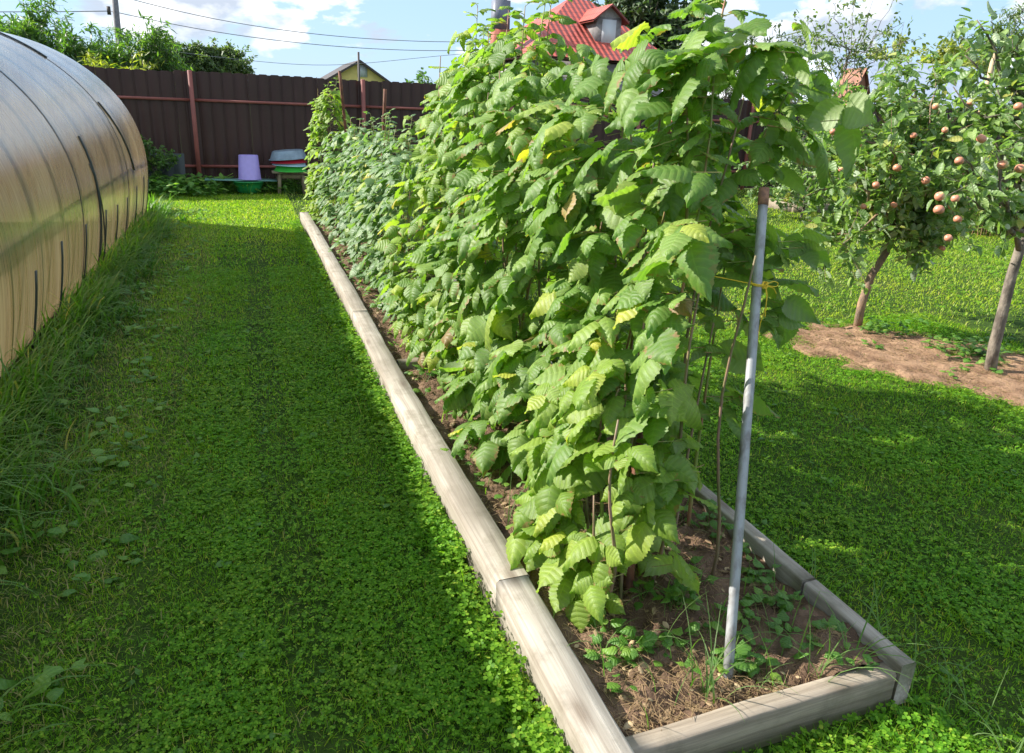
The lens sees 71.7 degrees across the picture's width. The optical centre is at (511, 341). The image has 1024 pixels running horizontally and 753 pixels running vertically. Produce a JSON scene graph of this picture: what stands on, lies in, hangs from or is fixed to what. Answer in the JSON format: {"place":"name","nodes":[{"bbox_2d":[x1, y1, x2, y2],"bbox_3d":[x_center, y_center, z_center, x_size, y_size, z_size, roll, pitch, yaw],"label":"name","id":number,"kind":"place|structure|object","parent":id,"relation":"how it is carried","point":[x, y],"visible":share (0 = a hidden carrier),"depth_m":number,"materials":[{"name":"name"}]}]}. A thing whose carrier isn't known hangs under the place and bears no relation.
{"place":"outdoors","nodes":[
{"label":"outdoors","id":0,"kind":"place"},
{"bbox_2d":[0,190,202,752],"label":"tall grass","id":1,"kind":"structure","parent":0,"point":[93,297],"depth_m":3.94,"materials":[{"name":"green plant"}]},
{"bbox_2d":[317,60,389,88],"bbox_3d":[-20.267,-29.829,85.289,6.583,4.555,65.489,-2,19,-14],"label":"yellow house","id":2,"kind":"structure","parent":0,"point":[350,72],"depth_m":55.67,"materials":[{"name":"yellow wood"}]},
{"bbox_2d":[357,64,366,76],"bbox_3d":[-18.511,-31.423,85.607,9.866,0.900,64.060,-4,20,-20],"label":"window","id":3,"kind":"structure","parent":2,"relation":"in","point":[363,70],"depth_m":55.69,"materials":[{"name":"grey glass"}]},
{"bbox_2d":[0,113,1023,752],"bbox_3d":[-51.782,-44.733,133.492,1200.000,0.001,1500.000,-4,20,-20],"label":"ground","id":4,"kind":"structure","parent":0,"point":[1016,321],"depth_m":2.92,"materials":[{"name":"green plant"}]},
{"bbox_2d":[0,0,67,50],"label":"rowan tree","id":5,"kind":"object","parent":4,"relation":"on","point":[42,20],"visible":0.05,"depth_m":13.55,"materials":[{"name":"green plant"}]},
{"bbox_2d":[0,6,123,57],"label":"rowan tree","id":6,"kind":"object","parent":4,"relation":"on","point":[28,33],"visible":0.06,"depth_m":13.27,"materials":[{"name":"green plant"}]},
{"bbox_2d":[0,32,148,378],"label":"greenhouse","id":7,"kind":"object","parent":4,"relation":"on","point":[74,184],"visible":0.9,"depth_m":5.30,"materials":[{"name":"grey"}]},
{"bbox_2d":[45,25,133,68],"bbox_3d":[-8.003,-4.689,13.828,1.984,2.882,1.872,-4,20,-20],"label":"rowan tree","id":8,"kind":"object","parent":4,"relation":"on","point":[72,47],"visible":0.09,"depth_m":13.26,"materials":[{"name":"green plant"}]},
{"bbox_2d":[106,0,120,44],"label":"utility pole","id":9,"kind":"object","parent":4,"relation":"on","point":[116,14],"visible":0.36,"depth_m":32.67,"materials":[{"name":"concrete"}]},
{"bbox_2d":[0,11,106,11],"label":"power line","id":10,"kind":"object","parent":9,"relation":"attached to","point":[59,11],"visible":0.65,"depth_m":32.14,"materials":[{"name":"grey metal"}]},
{"bbox_2d":[111,11,466,50],"bbox_3d":[-3.262,-16.623,38.065,32.469,2.288,0.031,-4,20,-20],"label":"power line","id":11,"kind":"object","parent":9,"relation":"attached to","point":[298,42],"visible":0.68,"depth_m":35.70,"materials":[{"name":"grey metal"}]},
{"bbox_2d":[135,0,489,41],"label":"power line","id":12,"kind":"object","parent":9,"relation":"attached to","point":[294,31],"visible":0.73,"depth_m":35.42,"materials":[{"name":"grey metal"}]},
{"bbox_2d":[173,51,457,64],"bbox_3d":[-8.247,-15.049,36.674,22.281,1.706,0.022,-4,20,-20],"label":"power line","id":13,"kind":"object","parent":9,"relation":"attached to","point":[306,64],"visible":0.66,"depth_m":36.08,"materials":[{"name":"grey metal"}]},
{"bbox_2d":[77,40,162,74],"bbox_3d":[-7.157,-4.281,13.249,1.810,2.535,1.624,8,19,18],"label":"rowan tree","id":14,"kind":"object","parent":4,"relation":"on","point":[94,62],"visible":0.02,"depth_m":12.82,"materials":[{"name":"green plant"}]},
{"bbox_2d":[97,9,194,118],"bbox_3d":[-7.059,-4.758,13.845,1.988,3.097,1.926,-4,20,-20],"label":"rowan tree","id":15,"kind":"object","parent":4,"relation":"on","point":[154,40],"visible":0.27,"depth_m":13.29,"materials":[{"name":"green plant"}]},
{"bbox_2d":[140,134,181,192],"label":"fence bush","id":16,"kind":"object","parent":4,"relation":"on","point":[162,161],"visible":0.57,"depth_m":11.48,"materials":[{"name":"green plant"}]},
{"bbox_2d":[148,153,185,192],"bbox_3d":[-6.062,-2.784,11.734,1.200,0.620,0.304,-4,20,-20],"label":"ribbed sheet","id":17,"kind":"object","parent":4,"relation":"on","point":[179,168],"visible":0.23,"depth_m":11.90,"materials":[{"name":"grey metal"}]},
{"bbox_2d":[152,33,191,66],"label":"birch tree","id":18,"kind":"object","parent":4,"relation":"on","point":[178,43],"visible":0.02,"depth_m":51.41,"materials":[{"name":"green plant"}]},
{"bbox_2d":[174,40,218,71],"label":"birch tree","id":19,"kind":"object","parent":4,"relation":"on","point":[200,64],"visible":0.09,"depth_m":51.72,"materials":[{"name":"green plant"}]},
{"bbox_2d":[178,37,249,99],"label":"birch tree","id":20,"kind":"object","parent":4,"relation":"on","point":[213,50],"visible":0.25,"depth_m":52.26,"materials":[{"name":"green plant"}]},
{"bbox_2d":[208,39,257,85],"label":"birch tree","id":21,"kind":"object","parent":4,"relation":"on","point":[241,66],"visible":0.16,"depth_m":53.27,"materials":[{"name":"green plant"}]},
{"bbox_2d":[231,181,264,192],"bbox_3d":[-4.514,-2.648,12.156,0.552,0.200,0.480,-4,20,-20],"label":"plastic basin","id":22,"kind":"object","parent":4,"relation":"on","point":[254,185],"visible":0.77,"depth_m":12.01,"materials":[{"name":"green plastic"}]},
{"bbox_2d":[205,178,276,181],"bbox_3d":[-4.617,-2.755,12.101,1.150,0.026,0.340,-4,20,-20],"label":"plastic sheet","id":23,"kind":"object","parent":22,"relation":"on","point":[237,179],"visible":0.8,"depth_m":12.00,"materials":[{"name":"teal plastic"}]},
{"bbox_2d":[238,154,261,179],"bbox_3d":[-4.474,-2.960,12.063,0.386,0.400,0.386,-4,20,-20],"label":"bucket","id":24,"kind":"object","parent":23,"relation":"on","point":[248,167],"visible":1,"depth_m":11.94,"materials":[{"name":"purple plastic"}]},
{"bbox_2d":[0,222,528,752],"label":"matted grass","id":25,"kind":"structure","parent":4,"relation":"on","point":[82,434],"depth_m":2.90,"materials":[{"name":"green plant"}]},
{"bbox_2d":[148,171,419,199],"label":"fence weeds","id":26,"kind":"object","parent":4,"relation":"on","point":[191,185],"visible":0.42,"depth_m":11.73,"materials":[{"name":"green plant"}]},
{"bbox_2d":[271,170,307,193],"bbox_3d":[-3.844,-2.765,12.342,0.620,0.381,0.340,-4,20,-20],"label":"wooden stool","id":27,"kind":"object","parent":4,"relation":"on","point":[290,175],"visible":0.85,"depth_m":12.20,"materials":[{"name":"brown wood"}]},
{"bbox_2d":[274,166,306,172],"bbox_3d":[-3.833,-3.028,12.255,0.560,0.170,0.560,-4,20,-20],"label":"plastic basin","id":28,"kind":"object","parent":27,"relation":"on","point":[287,169],"visible":0.52,"depth_m":12.06,"materials":[{"name":"green plastic"}]},
{"bbox_2d":[272,163,306,166],"bbox_3d":[-3.840,-3.094,12.229,0.575,0.144,0.564,-4,20,-20],"label":"plastic basin","id":29,"kind":"object","parent":28,"relation":"on","point":[296,165],"visible":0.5,"depth_m":12.03,"materials":[{"name":"blue plastic"}]},
{"bbox_2d":[271,159,306,163],"bbox_3d":[-3.847,-3.145,12.208,0.597,0.155,0.574,-4,20,-20],"label":"plastic basin","id":30,"kind":"object","parent":29,"relation":"on","point":[298,161],"visible":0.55,"depth_m":12.00,"materials":[{"name":"red plastic"}]},
{"bbox_2d":[269,149,305,160],"bbox_3d":[-3.845,-3.203,12.189,0.659,0.194,0.590,-4,20,-20],"label":"metal tub","id":31,"kind":"object","parent":30,"relation":"on","point":[286,154],"visible":0.95,"depth_m":11.99,"materials":[{"name":"metal"}]},
{"bbox_2d":[357,52,359,80],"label":"mast","id":32,"kind":"object","parent":4,"relation":"on","point":[358,55],"visible":0.41,"depth_m":46.20,"materials":[{"name":"grey metal"}]},
{"bbox_2d":[405,67,436,83],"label":"garden bush","id":33,"kind":"object","parent":4,"relation":"on","point":[419,76],"visible":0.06,"depth_m":13.91,"materials":[{"name":"green plant"}]},
{"bbox_2d":[0,208,1023,752],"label":"lawn weeds","id":34,"kind":"object","parent":4,"relation":"on","point":[56,692],"visible":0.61,"depth_m":3.41,"materials":[{"name":"green plant"}]},
{"bbox_2d":[82,65,1010,189],"bbox_3d":[3.955,-4.295,15.471,37.116,1.963,0.094,-4,20,-20],"label":"metal fence","id":35,"kind":"object","parent":4,"relation":"on","point":[214,123],"visible":0.22,"depth_m":12.35,"materials":[{"name":"brown metal"}]},
{"bbox_2d":[148,189,1023,346],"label":"grass","id":36,"kind":"structure","parent":4,"relation":"on","point":[723,317],"depth_m":8.21,"materials":[{"name":"green plant"}]},
{"bbox_2d":[300,212,916,752],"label":"raised bed frame","id":37,"kind":"object","parent":4,"relation":"on","point":[570,698],"visible":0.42,"depth_m":2.06,"materials":[{"name":"grey wood"}]},
{"bbox_2d":[313,215,882,736],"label":"bed soil","id":38,"kind":"structure","parent":37,"relation":"in","point":[833,667],"depth_m":2.21,"materials":[{"name":"brown soil"}]},
{"bbox_2d":[302,77,371,222],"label":"raspberry plant","id":39,"kind":"object","parent":38,"relation":"on","point":[322,102],"visible":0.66,"depth_m":8.70,"materials":[{"name":"green plant"}]},
{"bbox_2d":[338,71,352,208],"bbox_3d":[-1.980,-2.268,8.564,0.176,1.863,0.036,2,18,0],"label":"rusty rod","id":40,"kind":"object","parent":38,"relation":"on","point":[342,99],"visible":0.38,"depth_m":8.37,"materials":[{"name":"brown metal"}]},
{"bbox_2d":[312,116,400,236],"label":"raspberry plant","id":41,"kind":"object","parent":38,"relation":"on","point":[336,141],"visible":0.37,"depth_m":8.08,"materials":[{"name":"green plant"}]},
{"bbox_2d":[325,108,416,250],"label":"raspberry plant","id":42,"kind":"object","parent":38,"relation":"on","point":[342,168],"visible":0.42,"depth_m":7.20,"materials":[{"name":"green plant"}]},
{"bbox_2d":[380,89,386,235],"bbox_3d":[-1.430,-1.893,7.809,0.129,1.672,0.036,-4,20,-20],"label":"rusty rod","id":43,"kind":"object","parent":38,"relation":"on","point":[384,104],"visible":0.26,"depth_m":7.60,"materials":[{"name":"brown metal"}]},
{"bbox_2d":[337,112,433,275],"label":"raspberry plant","id":44,"kind":"object","parent":38,"relation":"on","point":[358,161],"visible":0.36,"depth_m":6.29,"materials":[{"name":"green plant"}]},
{"bbox_2d":[348,111,465,290],"bbox_3d":[-0.817,-1.086,5.725,0.964,1.477,0.899,-4,20,-20],"label":"raspberry plant","id":45,"kind":"object","parent":38,"relation":"on","point":[363,203],"visible":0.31,"depth_m":5.65,"materials":[{"name":"green plant"}]},
{"bbox_2d":[354,128,495,323],"bbox_3d":[-0.599,-0.839,5.180,1.010,1.392,0.894,-4,20,-20],"label":"raspberry plant","id":46,"kind":"object","parent":38,"relation":"on","point":[374,217],"visible":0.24,"depth_m":5.02,"materials":[{"name":"green plant"}]},
{"bbox_2d":[372,2,538,351],"bbox_3d":[-0.289,-0.912,4.276,1.061,2.103,0.685,-4,20,-20],"label":"raspberry plant","id":47,"kind":"object","parent":38,"relation":"on","point":[425,156],"visible":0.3,"depth_m":4.18,"materials":[{"name":"green plant"}]},
{"bbox_2d":[377,6,575,391],"bbox_3d":[-0.131,-0.727,3.860,1.134,2.045,0.796,-4,20,-20],"label":"raspberry plant","id":48,"kind":"object","parent":38,"relation":"on","point":[419,306],"visible":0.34,"depth_m":3.81,"materials":[{"name":"green plant"}]},
{"bbox_2d":[405,0,633,414],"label":"raspberry plant","id":49,"kind":"object","parent":38,"relation":"on","point":[498,53],"visible":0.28,"depth_m":3.33,"materials":[{"name":"green plant"}]},
{"bbox_2d":[419,63,660,469],"bbox_3d":[0.185,-0.296,3.172,1.116,1.759,0.720,-4,20,-20],"label":"raspberry plant","id":50,"kind":"object","parent":38,"relation":"on","point":[480,326],"visible":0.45,"depth_m":2.98,"materials":[{"name":"green plant"}]},
{"bbox_2d":[505,337,717,632],"bbox_3d":[0.324,0.452,2.255,0.611,0.883,0.650,-4,20,-20],"label":"raspberry plant","id":51,"kind":"object","parent":38,"relation":"on","point":[581,590],"visible":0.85,"depth_m":2.18,"materials":[{"name":"green plant"}]},
{"bbox_2d":[468,27,754,488],"bbox_3d":[0.365,-0.229,2.786,1.005,1.859,0.722,-4,20,-20],"label":"raspberry plant","id":52,"kind":"object","parent":38,"relation":"on","point":[505,361],"visible":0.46,"depth_m":2.64,"materials":[{"name":"green plant"}]},
{"bbox_2d":[623,252,648,593],"bbox_3d":[0.454,0.283,2.527,0.035,1.072,0.834,5,18,7],"label":"rusty pipe","id":53,"kind":"object","parent":38,"relation":"on","point":[628,579],"visible":0.09,"depth_m":2.34,"materials":[{"name":"brown metal"}]},
{"bbox_2d":[609,164,756,582],"bbox_3d":[0.451,0.196,2.095,0.344,1.387,0.435,14,22,32],"label":"raspberry plant","id":54,"kind":"object","parent":38,"relation":"on","point":[692,249],"visible":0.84,"depth_m":1.95,"materials":[{"name":"green plant"}]},
{"bbox_2d":[526,0,876,600],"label":"raspberry plant","id":55,"kind":"object","parent":38,"relation":"on","point":[617,207],"visible":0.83,"depth_m":2.22,"materials":[{"name":"green plant"}]},
{"bbox_2d":[723,187,769,679],"bbox_3d":[0.689,0.269,2.089,0.031,1.365,0.655,5,19,9],"label":"metal pipe","id":56,"kind":"object","parent":38,"relation":"on","point":[743,462],"visible":0.92,"depth_m":2.08,"materials":[{"name":"grey metal"}]},
{"bbox_2d":[715,276,778,340],"bbox_3d":[0.607,-0.122,2.234,0.412,0.195,0.061,11,20,25],"label":"twine","id":57,"kind":"object","parent":56,"relation":"attached to","point":[765,286],"visible":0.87,"depth_m":2.14,"materials":[{"name":"yellow"}]},
{"bbox_2d":[589,0,717,49],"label":"linden tree","id":58,"kind":"object","parent":4,"relation":"on","point":[652,13],"visible":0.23,"depth_m":33.14,"materials":[{"name":"green plant"}]},
{"bbox_2d":[313,219,1023,752],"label":"bed weeds","id":59,"kind":"object","parent":4,"relation":"on","point":[647,639],"visible":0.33,"depth_m":2.11,"materials":[{"name":"green plant"}]},
{"bbox_2d":[709,35,756,99],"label":"wild shrub","id":60,"kind":"object","parent":4,"relation":"on","point":[726,92],"visible":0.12,"depth_m":18.90,"materials":[{"name":"green plant"}]},
{"bbox_2d":[743,20,825,102],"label":"wild shrub","id":61,"kind":"object","parent":4,"relation":"on","point":[795,42],"visible":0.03,"depth_m":18.98,"materials":[{"name":"green plant"}]},
{"bbox_2d":[736,131,845,219],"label":"garden shrub","id":62,"kind":"object","parent":4,"relation":"on","point":[793,194],"visible":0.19,"depth_m":11.77,"materials":[{"name":"green plant"}]},
{"bbox_2d":[742,121,866,186],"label":"garden shrub","id":63,"kind":"object","parent":4,"relation":"on","point":[800,134],"visible":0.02,"depth_m":13.61,"materials":[{"name":"green plant"}]},
{"bbox_2d":[768,190,858,212],"bbox_3d":[5.566,-2.638,13.203,1.574,0.374,0.850,-4,20,-20],"label":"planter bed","id":64,"kind":"object","parent":4,"relation":"on","point":[775,206],"visible":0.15,"depth_m":12.98,"materials":[{"name":"soil"}]},
{"bbox_2d":[775,47,851,142],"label":"leggy shrub","id":65,"kind":"object","parent":4,"relation":"on","point":[806,134],"visible":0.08,"depth_m":15.20,"materials":[{"name":"green plant"}]},
{"bbox_2d":[832,68,869,104],"bbox_3d":[11.214,-7.402,23.724,1.200,3.234,0.900,-4,20,-20],"label":"rusty roofed hut","id":66,"kind":"object","parent":4,"relation":"on","point":[865,81],"visible":0.07,"depth_m":23.12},
{"bbox_2d":[791,0,925,136],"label":"young tree","id":67,"kind":"object","parent":4,"relation":"on","point":[863,46],"visible":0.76,"depth_m":14.58,"materials":[{"name":"green plant"}]},
{"bbox_2d":[857,34,988,72],"bbox_3d":[22.289,-13.894,39.950,6.606,6.364,7.125,-4,20,-20],"label":"willow tree","id":68,"kind":"object","parent":4,"relation":"on","point":[952,48],"visible":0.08,"depth_m":38.66,"materials":[{"name":"green plant"}]},
{"bbox_2d":[946,40,1004,110],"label":"willow tree","id":69,"kind":"object","parent":4,"relation":"on","point":[985,71],"visible":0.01,"depth_m":42.09,"materials":[{"name":"green plant"}]},
{"bbox_2d":[929,1,1023,95],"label":"willow tree","id":70,"kind":"object","parent":4,"relation":"on","point":[998,28],"visible":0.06,"depth_m":44.46,"materials":[{"name":"green plant"}]},
{"bbox_2d":[978,53,995,111],"bbox_3d":[12.383,-5.806,18.812,0.090,3.389,0.090,-4,20,-20],"label":"post","id":71,"kind":"object","parent":4,"relation":"on","point":[990,68],"visible":0.17,"depth_m":18.37,"materials":[{"name":"beige"}]},
{"bbox_2d":[958,150,1023,235],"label":"border plant","id":72,"kind":"object","parent":4,"relation":"on","point":[990,216],"visible":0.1,"depth_m":10.95,"materials":[{"name":"green plant"}]},
{"bbox_2d":[0,0,1023,98],"label":"sky","id":73,"kind":"structure","parent":0,"point":[414,21],"materials":[{"name":"blue"}]},
{"bbox_2d":[490,0,661,139],"bbox_3d":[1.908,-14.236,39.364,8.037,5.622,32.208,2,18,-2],"label":"red roofed house","id":74,"kind":"structure","parent":0,"point":[598,30],"depth_m":25.57,"materials":[{"name":"metal"}]},
{"bbox_2d":[601,19,616,42],"bbox_3d":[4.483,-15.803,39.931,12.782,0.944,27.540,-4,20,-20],"label":"window","id":75,"kind":"structure","parent":74,"relation":"in","point":[608,33],"depth_m":25.61,"materials":[{"name":"grey glass"}]},
{"bbox_2d":[745,56,1012,149],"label":"grey roofed shed","id":76,"kind":"structure","parent":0,"point":[922,79],"depth_m":28.34,"materials":[{"name":"grey metal"}]},
{"bbox_2d":[762,323,1023,408],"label":"bare soil","id":77,"kind":"structure","parent":0,"point":[1014,388],"depth_m":5.00,"materials":[{"name":"brown soil"}]},
{"bbox_2d":[338,255,1023,735],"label":"straw","id":78,"kind":"object","parent":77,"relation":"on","point":[668,713],"visible":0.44,"depth_m":2.16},
{"bbox_2d":[779,39,1019,325],"bbox_3d":[3.189,-1.226,5.716,3.039,2.253,1.696,-4,20,-20],"label":"apple tree","id":79,"kind":"object","parent":77,"relation":"on","point":[895,166],"visible":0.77,"depth_m":5.27,"materials":[{"name":"green plant"}]},
{"bbox_2d":[926,1,1023,371],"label":"apple tree","id":80,"kind":"object","parent":77,"relation":"on","point":[1005,119],"visible":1,"depth_m":4.28,"materials":[{"name":"green plant"}]}
]}

